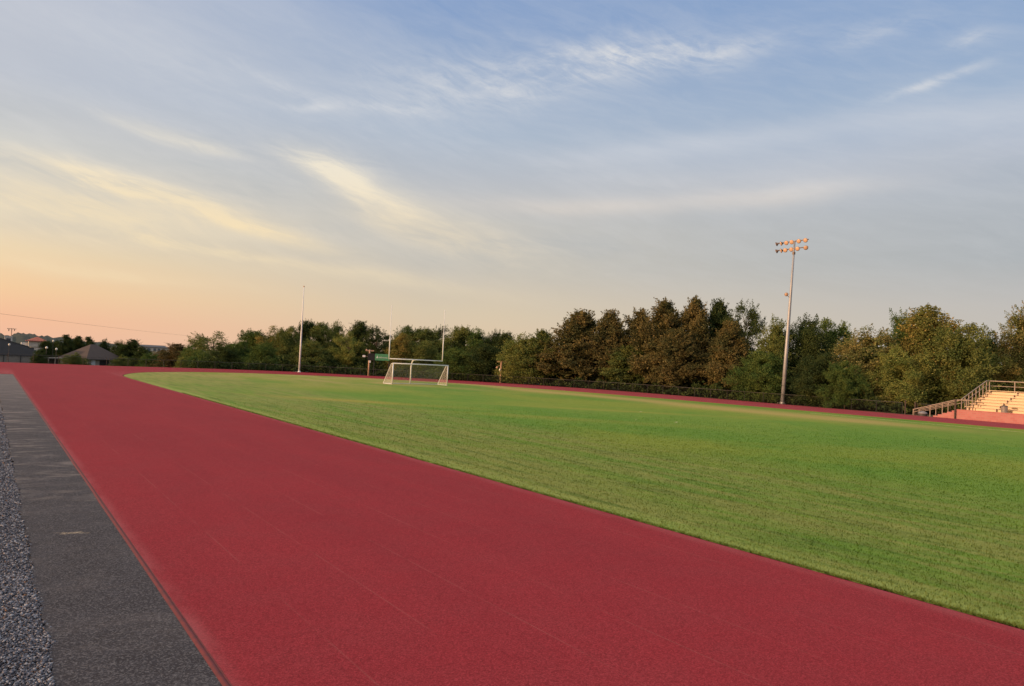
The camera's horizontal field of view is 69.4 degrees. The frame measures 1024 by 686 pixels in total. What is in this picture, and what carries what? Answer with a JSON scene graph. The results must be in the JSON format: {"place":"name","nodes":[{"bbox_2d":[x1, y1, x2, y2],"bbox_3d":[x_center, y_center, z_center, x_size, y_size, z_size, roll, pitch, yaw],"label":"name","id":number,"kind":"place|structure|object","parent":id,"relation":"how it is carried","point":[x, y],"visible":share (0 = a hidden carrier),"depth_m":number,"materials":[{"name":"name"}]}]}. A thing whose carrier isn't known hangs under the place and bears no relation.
{"place":"outdoors","nodes":[
{"label":"outdoors","id":0,"kind":"place"},
{"bbox_2d":[0,403,58,685],"bbox_3d":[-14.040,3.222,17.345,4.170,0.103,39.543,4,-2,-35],"label":"gravel","id":1,"kind":"structure","parent":0,"point":[12,636],"depth_m":9.41,"materials":[{"name":"grey gravel"}]},
{"bbox_2d":[0,332,216,351],"bbox_3d":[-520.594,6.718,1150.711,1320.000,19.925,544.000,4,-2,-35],"label":"hills","id":2,"kind":"structure","parent":0,"point":[18,337],"depth_m":922.90,"materials":[{"name":"green plant"}]},
{"bbox_2d":[0,374,221,685],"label":"asphalt strip","id":3,"kind":"object","parent":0,"point":[109,616],"visible":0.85,"depth_m":10.44,"materials":[{"name":"grey asphalt"}]},
{"bbox_2d":[13,374,232,685],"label":"track lip","id":4,"kind":"object","parent":3,"relation":"on","point":[222,678],"visible":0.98,"depth_m":10.44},
{"bbox_2d":[0,348,949,670],"bbox_3d":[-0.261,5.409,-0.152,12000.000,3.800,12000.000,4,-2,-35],"label":"ground","id":5,"kind":"structure","parent":0,"point":[614,390],"depth_m":110.03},
{"bbox_2d":[0,338,33,362],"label":"house","id":6,"kind":"structure","parent":5,"relation":"on","point":[13,349],"depth_m":224.22,"materials":[{"name":"grey"}]},
{"bbox_2d":[4,336,12,340],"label":"roof vent","id":7,"kind":"object","parent":6,"relation":"on","point":[9,338],"visible":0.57,"depth_m":225.95,"materials":[{"name":"white paint"}]},
{"bbox_2d":[21,337,45,351],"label":"pale building","id":8,"kind":"structure","parent":5,"relation":"on","point":[33,343],"depth_m":372.57,"materials":[{"name":"white paint"}]},
{"bbox_2d":[27,350,45,363],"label":"shrub","id":9,"kind":"object","parent":5,"relation":"on","point":[38,357],"visible":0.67,"depth_m":206.40,"materials":[{"name":"green plant"}]},
{"bbox_2d":[30,348,49,363],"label":"tree","id":10,"kind":"object","parent":5,"relation":"on","point":[41,351],"visible":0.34,"depth_m":210.62,"materials":[{"name":"green plant"}]},
{"bbox_2d":[37,340,56,356],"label":"tree","id":11,"kind":"object","parent":5,"relation":"on","point":[44,344],"visible":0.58,"depth_m":231.81,"materials":[{"name":"green plant"}]},
{"bbox_2d":[0,353,106,365],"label":"chain link fence","id":12,"kind":"object","parent":5,"relation":"on","point":[47,359],"visible":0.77,"depth_m":113.83,"materials":[{"name":"black"}]},
{"bbox_2d":[45,357,61,363],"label":"shelter","id":13,"kind":"object","parent":5,"relation":"on","point":[50,359],"visible":0.43,"depth_m":223.73,"materials":[{"name":"metal"}]},
{"bbox_2d":[51,340,60,353],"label":"tree","id":14,"kind":"object","parent":5,"relation":"on","point":[55,343],"visible":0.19,"depth_m":246.55,"materials":[{"name":"green plant"}]},
{"bbox_2d":[51,334,77,356],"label":"tree","id":15,"kind":"object","parent":5,"relation":"on","point":[65,347],"visible":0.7,"depth_m":243.22,"materials":[{"name":"green plant"}]},
{"bbox_2d":[59,353,91,364],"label":"shrub","id":16,"kind":"object","parent":5,"relation":"on","point":[81,361],"visible":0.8,"depth_m":216.02,"materials":[{"name":"green plant"}]},
{"bbox_2d":[71,336,89,350],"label":"tree","id":17,"kind":"object","parent":5,"relation":"on","point":[79,342],"visible":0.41,"depth_m":249.31,"materials":[{"name":"green plant"}]},
{"bbox_2d":[59,344,118,365],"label":"brown roofed house","id":18,"kind":"structure","parent":5,"relation":"on","point":[91,352],"depth_m":231.63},
{"bbox_2d":[99,360,108,365],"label":"doorway","id":19,"kind":"structure","parent":18,"relation":"in","point":[102,363],"depth_m":232.77,"materials":[{"name":"black"}]},
{"bbox_2d":[82,336,95,344],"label":"tree","id":20,"kind":"object","parent":5,"relation":"on","point":[89,340],"visible":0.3,"depth_m":255.51,"materials":[{"name":"green plant"}]},
{"bbox_2d":[98,339,111,351],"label":"tree","id":21,"kind":"object","parent":5,"relation":"on","point":[104,345],"visible":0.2,"depth_m":248.88,"materials":[{"name":"green plant"}]},
{"bbox_2d":[107,354,129,365],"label":"shrub","id":22,"kind":"object","parent":5,"relation":"on","point":[119,363],"visible":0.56,"depth_m":221.49,"materials":[{"name":"green plant"}]},
{"bbox_2d":[110,340,126,356],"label":"tree","id":23,"kind":"object","parent":5,"relation":"on","point":[117,343],"visible":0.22,"depth_m":246.50,"materials":[{"name":"green plant"}]},
{"bbox_2d":[112,339,146,365],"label":"tree","id":24,"kind":"object","parent":5,"relation":"on","point":[129,346],"visible":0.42,"depth_m":238.97,"materials":[{"name":"green plant"}]},
{"bbox_2d":[124,346,152,366],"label":"tree","id":25,"kind":"object","parent":5,"relation":"on","point":[141,350],"visible":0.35,"depth_m":213.52,"materials":[{"name":"green plant"}]},
{"bbox_2d":[136,353,164,366],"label":"shrub","id":26,"kind":"object","parent":5,"relation":"on","point":[146,362],"visible":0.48,"depth_m":191.86,"materials":[{"name":"green plant"}]},
{"bbox_2d":[140,345,167,351],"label":"apartment block","id":27,"kind":"structure","parent":5,"relation":"on","point":[155,347],"depth_m":539.43,"materials":[{"name":"grey glass"}]},
{"bbox_2d":[152,349,167,366],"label":"tree","id":28,"kind":"object","parent":5,"relation":"on","point":[160,354],"visible":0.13,"depth_m":202.38,"materials":[{"name":"orange plant"}]},
{"bbox_2d":[147,343,184,367],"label":"tree","id":29,"kind":"object","parent":5,"relation":"on","point":[173,353],"visible":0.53,"depth_m":184.98,"materials":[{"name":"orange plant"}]},
{"bbox_2d":[173,357,192,367],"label":"shrub","id":30,"kind":"object","parent":5,"relation":"on","point":[182,359],"visible":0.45,"depth_m":143.84,"materials":[{"name":"green plant"}]},
{"bbox_2d":[174,343,195,367],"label":"tree","id":31,"kind":"object","parent":5,"relation":"on","point":[189,348],"visible":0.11,"depth_m":168.61,"materials":[{"name":"green plant"}]},
{"bbox_2d":[185,349,209,368],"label":"shrub","id":32,"kind":"object","parent":5,"relation":"on","point":[201,355],"visible":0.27,"depth_m":148.72,"materials":[{"name":"green plant"}]},
{"bbox_2d":[178,330,234,358],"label":"tree","id":33,"kind":"object","parent":5,"relation":"on","point":[200,343],"visible":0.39,"depth_m":157.75,"materials":[{"name":"green plant"}]},
{"bbox_2d":[202,344,245,369],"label":"tree","id":34,"kind":"object","parent":5,"relation":"on","point":[225,354],"visible":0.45,"depth_m":143.43,"materials":[{"name":"green plant"}]},
{"bbox_2d":[225,338,251,369],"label":"tree","id":35,"kind":"object","parent":5,"relation":"on","point":[240,347],"visible":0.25,"depth_m":147.79,"materials":[{"name":"green plant"}]},
{"bbox_2d":[225,328,270,360],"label":"tree","id":36,"kind":"object","parent":5,"relation":"on","point":[252,336],"visible":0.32,"depth_m":154.11,"materials":[{"name":"green plant"}]},
{"bbox_2d":[240,340,285,370],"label":"tree","id":37,"kind":"object","parent":5,"relation":"on","point":[265,349],"visible":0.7,"depth_m":142.41,"materials":[{"name":"green plant"}]},
{"bbox_2d":[253,326,294,353],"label":"tree","id":38,"kind":"object","parent":5,"relation":"on","point":[267,338],"visible":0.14,"depth_m":153.49,"materials":[{"name":"green plant"}]},
{"bbox_2d":[270,325,303,371],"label":"tree","id":39,"kind":"object","parent":5,"relation":"on","point":[282,336],"visible":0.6,"depth_m":150.11,"materials":[{"name":"green plant"}]},
{"bbox_2d":[298,286,304,371],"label":"flagpole","id":40,"kind":"object","parent":5,"relation":"on","point":[301,334],"visible":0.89,"depth_m":135.70,"materials":[{"name":"white paint"}]},
{"bbox_2d":[274,339,332,371],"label":"tree","id":41,"kind":"object","parent":5,"relation":"on","point":[310,348],"visible":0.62,"depth_m":143.05,"materials":[{"name":"green plant"}]},
{"bbox_2d":[293,318,316,345],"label":"tree","id":42,"kind":"object","parent":5,"relation":"on","point":[307,326],"visible":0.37,"depth_m":158.00,"materials":[{"name":"green plant"}]},
{"bbox_2d":[304,321,337,362],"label":"tree","id":43,"kind":"object","parent":5,"relation":"on","point":[320,331],"visible":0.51,"depth_m":154.32,"materials":[{"name":"green plant"}]},
{"bbox_2d":[325,321,346,363],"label":"tree","id":44,"kind":"object","parent":5,"relation":"on","point":[337,328],"visible":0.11,"depth_m":159.97,"materials":[{"name":"green plant"}]},
{"bbox_2d":[324,331,368,373],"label":"tree","id":45,"kind":"object","parent":5,"relation":"on","point":[349,357],"visible":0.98,"depth_m":142.64,"materials":[{"name":"green plant"}]},
{"bbox_2d":[337,320,373,364],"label":"tree","id":46,"kind":"object","parent":5,"relation":"on","point":[358,328],"visible":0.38,"depth_m":155.71,"materials":[{"name":"green plant"}]},
{"bbox_2d":[363,349,373,375],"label":"utility post","id":47,"kind":"object","parent":5,"relation":"on","point":[369,361],"visible":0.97,"depth_m":135.59,"materials":[{"name":"white paint"}]},
{"bbox_2d":[351,323,392,368],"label":"tree","id":48,"kind":"object","parent":5,"relation":"on","point":[375,342],"visible":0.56,"depth_m":152.12,"materials":[{"name":"green plant"}]},
{"bbox_2d":[368,353,389,375],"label":"sign board","id":49,"kind":"object","parent":5,"relation":"on","point":[380,357],"visible":0.93,"depth_m":135.62,"materials":[{"name":"metal"}]},
{"bbox_2d":[375,340,394,370],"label":"tree","id":50,"kind":"object","parent":5,"relation":"on","point":[383,347],"visible":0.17,"depth_m":147.06,"materials":[{"name":"green plant"}]},
{"bbox_2d":[382,332,413,376],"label":"tree","id":51,"kind":"object","parent":5,"relation":"on","point":[403,339],"visible":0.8,"depth_m":140.06,"materials":[{"name":"gold plant"}]},
{"bbox_2d":[386,325,418,348],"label":"tree","id":52,"kind":"object","parent":5,"relation":"on","point":[407,330],"visible":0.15,"depth_m":149.31,"materials":[{"name":"green plant"}]},
{"bbox_2d":[401,340,441,377],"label":"tree","id":53,"kind":"object","parent":5,"relation":"on","point":[421,351],"visible":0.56,"depth_m":139.13,"materials":[{"name":"green plant"}]},
{"bbox_2d":[410,326,446,356],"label":"tree","id":54,"kind":"object","parent":5,"relation":"on","point":[423,334],"visible":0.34,"depth_m":149.55,"materials":[{"name":"green plant"}]},
{"bbox_2d":[431,324,449,357],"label":"tree","id":55,"kind":"object","parent":5,"relation":"on","point":[440,331],"visible":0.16,"depth_m":156.28,"materials":[{"name":"green plant"}]},
{"bbox_2d":[423,346,481,379],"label":"tree","id":56,"kind":"object","parent":5,"relation":"on","point":[453,355],"visible":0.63,"depth_m":134.73,"materials":[{"name":"green plant"}]},
{"bbox_2d":[435,324,477,357],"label":"tree","id":57,"kind":"object","parent":5,"relation":"on","point":[461,336],"visible":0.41,"depth_m":146.70,"materials":[{"name":"green plant"}]},
{"bbox_2d":[460,326,491,355],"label":"tree","id":58,"kind":"object","parent":5,"relation":"on","point":[478,337],"visible":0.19,"depth_m":145.01,"materials":[{"name":"green plant"}]},
{"bbox_2d":[456,343,511,381],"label":"tree","id":59,"kind":"object","parent":5,"relation":"on","point":[487,353],"visible":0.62,"depth_m":133.93,"materials":[{"name":"green plant"}]},
{"bbox_2d":[483,328,501,360],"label":"tree","id":60,"kind":"object","parent":5,"relation":"on","point":[492,339],"visible":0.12,"depth_m":144.89,"materials":[{"name":"green plant"}]},
{"bbox_2d":[496,361,506,382],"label":"floodlight post","id":61,"kind":"object","parent":5,"relation":"on","point":[500,365],"visible":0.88,"depth_m":130.96,"materials":[{"name":"brown metal"}]},
{"bbox_2d":[494,330,515,363],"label":"tree","id":62,"kind":"object","parent":5,"relation":"on","point":[501,339],"visible":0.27,"depth_m":142.98,"materials":[{"name":"green plant"}]},
{"bbox_2d":[109,358,902,413],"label":"chain link fence","id":63,"kind":"object","parent":5,"relation":"on","point":[530,383],"visible":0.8,"depth_m":120.48,"materials":[{"name":"black metal"}]},
{"bbox_2d":[491,331,543,383],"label":"tree","id":64,"kind":"object","parent":5,"relation":"on","point":[516,347],"visible":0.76,"depth_m":129.21,"materials":[{"name":"green plant"}]},
{"bbox_2d":[515,328,571,384],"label":"pine tree","id":65,"kind":"object","parent":5,"relation":"on","point":[543,336],"visible":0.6,"depth_m":129.32,"materials":[{"name":"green plant"}]},
{"bbox_2d":[187,354,942,413],"bbox_3d":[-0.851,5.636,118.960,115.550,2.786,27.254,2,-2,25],"label":"undergrowth","id":66,"kind":"object","parent":5,"relation":"on","point":[898,406],"visible":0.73,"depth_m":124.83,"materials":[{"name":"green plant"}]},
{"bbox_2d":[529,308,618,386],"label":"pine tree","id":67,"kind":"object","parent":5,"relation":"on","point":[572,339],"visible":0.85,"depth_m":126.46,"materials":[{"name":"brown plant"}]},
{"bbox_2d":[577,308,629,381],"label":"pine tree","id":68,"kind":"object","parent":5,"relation":"on","point":[611,326],"visible":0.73,"depth_m":125.45,"materials":[{"name":"brown plant"}]},
{"bbox_2d":[598,344,647,390],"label":"pine tree","id":69,"kind":"object","parent":5,"relation":"on","point":[620,364],"visible":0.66,"depth_m":120.96,"materials":[{"name":"green plant"}]},
{"bbox_2d":[618,307,653,389],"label":"pine tree","id":70,"kind":"object","parent":5,"relation":"on","point":[638,314],"visible":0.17,"depth_m":126.32,"materials":[{"name":"brown plant"}]},
{"bbox_2d":[626,297,687,386],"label":"pine tree","id":71,"kind":"object","parent":5,"relation":"on","point":[663,317],"visible":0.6,"depth_m":117.70,"materials":[{"name":"brown plant"}]},
{"bbox_2d":[640,327,711,394],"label":"pine tree","id":72,"kind":"object","parent":5,"relation":"on","point":[676,367],"visible":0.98,"depth_m":111.70,"materials":[{"name":"brown plant"}]},
{"bbox_2d":[665,295,719,384],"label":"pine tree","id":73,"kind":"object","parent":5,"relation":"on","point":[694,321],"visible":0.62,"depth_m":115.72,"materials":[{"name":"brown plant"}]},
{"bbox_2d":[699,298,733,395],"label":"pine tree","id":74,"kind":"object","parent":5,"relation":"on","point":[718,310],"visible":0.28,"depth_m":117.30,"materials":[{"name":"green plant"}]},
{"bbox_2d":[704,320,754,392],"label":"pine tree","id":75,"kind":"object","parent":5,"relation":"on","point":[729,348],"visible":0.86,"depth_m":105.92,"materials":[{"name":"brown plant"}]},
{"bbox_2d":[719,299,766,352],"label":"tree","id":76,"kind":"object","parent":5,"relation":"on","point":[753,316],"visible":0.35,"depth_m":113.15,"materials":[{"name":"green plant"}]},
{"bbox_2d":[719,350,794,402],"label":"tree","id":77,"kind":"object","parent":5,"relation":"on","point":[763,376],"visible":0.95,"depth_m":97.94,"materials":[{"name":"green plant"}]},
{"bbox_2d":[744,314,801,393],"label":"tree","id":78,"kind":"object","parent":5,"relation":"on","point":[775,344],"visible":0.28,"depth_m":102.57,"materials":[{"name":"green plant"}]},
{"bbox_2d":[775,238,808,403],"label":"floodlight mast","id":79,"kind":"object","parent":5,"relation":"on","point":[784,376],"visible":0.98,"depth_m":94.55,"materials":[{"name":"metal"}]},
{"bbox_2d":[778,312,839,391],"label":"tree","id":80,"kind":"object","parent":5,"relation":"on","point":[808,340],"visible":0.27,"depth_m":102.29,"materials":[{"name":"green plant"}]},
{"bbox_2d":[783,352,861,406],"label":"tree","id":81,"kind":"object","parent":5,"relation":"on","point":[814,370],"visible":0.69,"depth_m":90.83,"materials":[{"name":"green plant"}]},
{"bbox_2d":[817,316,855,360],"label":"tree","id":82,"kind":"object","parent":5,"relation":"on","point":[841,331],"visible":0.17,"depth_m":106.63,"materials":[{"name":"green plant"}]},
{"bbox_2d":[813,360,882,408],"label":"shrub","id":83,"kind":"object","parent":5,"relation":"on","point":[845,383],"visible":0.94,"depth_m":87.40,"materials":[{"name":"green plant"}]},
{"bbox_2d":[820,323,914,408],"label":"tree","id":84,"kind":"object","parent":5,"relation":"on","point":[865,349],"visible":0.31,"depth_m":92.29,"materials":[{"name":"green plant"}]},
{"bbox_2d":[879,307,918,408],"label":"tree","id":85,"kind":"object","parent":5,"relation":"on","point":[894,325],"visible":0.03,"depth_m":97.81,"materials":[{"name":"green plant"}]},
{"bbox_2d":[853,343,948,412],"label":"tree","id":86,"kind":"object","parent":5,"relation":"on","point":[899,383],"visible":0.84,"depth_m":86.15,"materials":[{"name":"green plant"}]},
{"bbox_2d":[917,404,950,415],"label":"chain link fence","id":87,"kind":"object","parent":5,"relation":"on","point":[932,408],"visible":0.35,"depth_m":79.17,"materials":[{"name":"black"}]},
{"bbox_2d":[882,304,992,412],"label":"tree","id":88,"kind":"object","parent":5,"relation":"on","point":[926,323],"visible":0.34,"depth_m":90.24,"materials":[{"name":"green plant"}]},
{"bbox_2d":[907,322,1023,413],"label":"tree","id":89,"kind":"object","parent":5,"relation":"on","point":[974,364],"visible":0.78,"depth_m":84.70,"materials":[{"name":"green plant"}]},
{"bbox_2d":[913,380,1023,423],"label":"bleachers","id":90,"kind":"object","parent":5,"relation":"on","point":[993,403],"visible":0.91,"depth_m":74.48,"materials":[{"name":"metal"}]},
{"bbox_2d":[1001,405,1007,412],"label":"trash can","id":91,"kind":"object","parent":90,"relation":"on","point":[1004,408],"visible":0.98,"depth_m":71.49,"materials":[{"name":"metal"}]},
{"bbox_2d":[978,328,1005,382],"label":"tree","id":92,"kind":"object","parent":5,"relation":"on","point":[993,341],"visible":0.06,"depth_m":94.60,"materials":[{"name":"green plant"}]},
{"bbox_2d":[982,300,1023,380],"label":"tree","id":93,"kind":"object","parent":5,"relation":"on","point":[1014,352],"visible":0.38,"depth_m":88.50,"materials":[{"name":"green plant"}]},
{"bbox_2d":[984,357,1023,392],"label":"tree","id":94,"kind":"object","parent":5,"relation":"on","point":[1012,372],"visible":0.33,"depth_m":85.48,"materials":[{"name":"green plant"}]},
{"bbox_2d":[0,362,1023,685],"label":"running track","id":95,"kind":"structure","parent":0,"point":[274,552],"depth_m":11.67,"materials":[{"name":"red rubber"}]},
{"bbox_2d":[918,411,927,415],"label":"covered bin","id":96,"kind":"object","parent":95,"relation":"on","point":[922,413],"visible":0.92,"depth_m":77.02,"materials":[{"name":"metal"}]},
{"bbox_2d":[0,0,1023,364],"label":"sky","id":97,"kind":"structure","parent":0,"point":[180,168],"materials":[{"name":"blue"}]},
{"bbox_2d":[123,372,1023,629],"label":"infield turf","id":98,"kind":"structure","parent":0,"point":[290,390],"depth_m":30.07,"materials":[{"name":"green plant"}]},
{"bbox_2d":[383,363,448,385],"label":"soccer goal","id":99,"kind":"object","parent":98,"relation":"on","point":[393,365],"visible":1,"depth_m":99.33,"materials":[{"name":"white paint"}]},
{"bbox_2d":[388,305,444,382],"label":"goal post","id":100,"kind":"object","parent":98,"relation":"on","point":[414,359],"visible":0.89,"depth_m":102.16,"materials":[{"name":"white paint"}]},
{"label":"utility pole","id":101,"kind":"object","parent":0,"visible":0},
{"bbox_2d":[6,314,206,337],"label":"power line","id":102,"kind":"object","parent":101,"relation":"attached to","point":[86,324],"visible":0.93,"depth_m":199.87,"materials":[{"name":"metal"}]}
]}

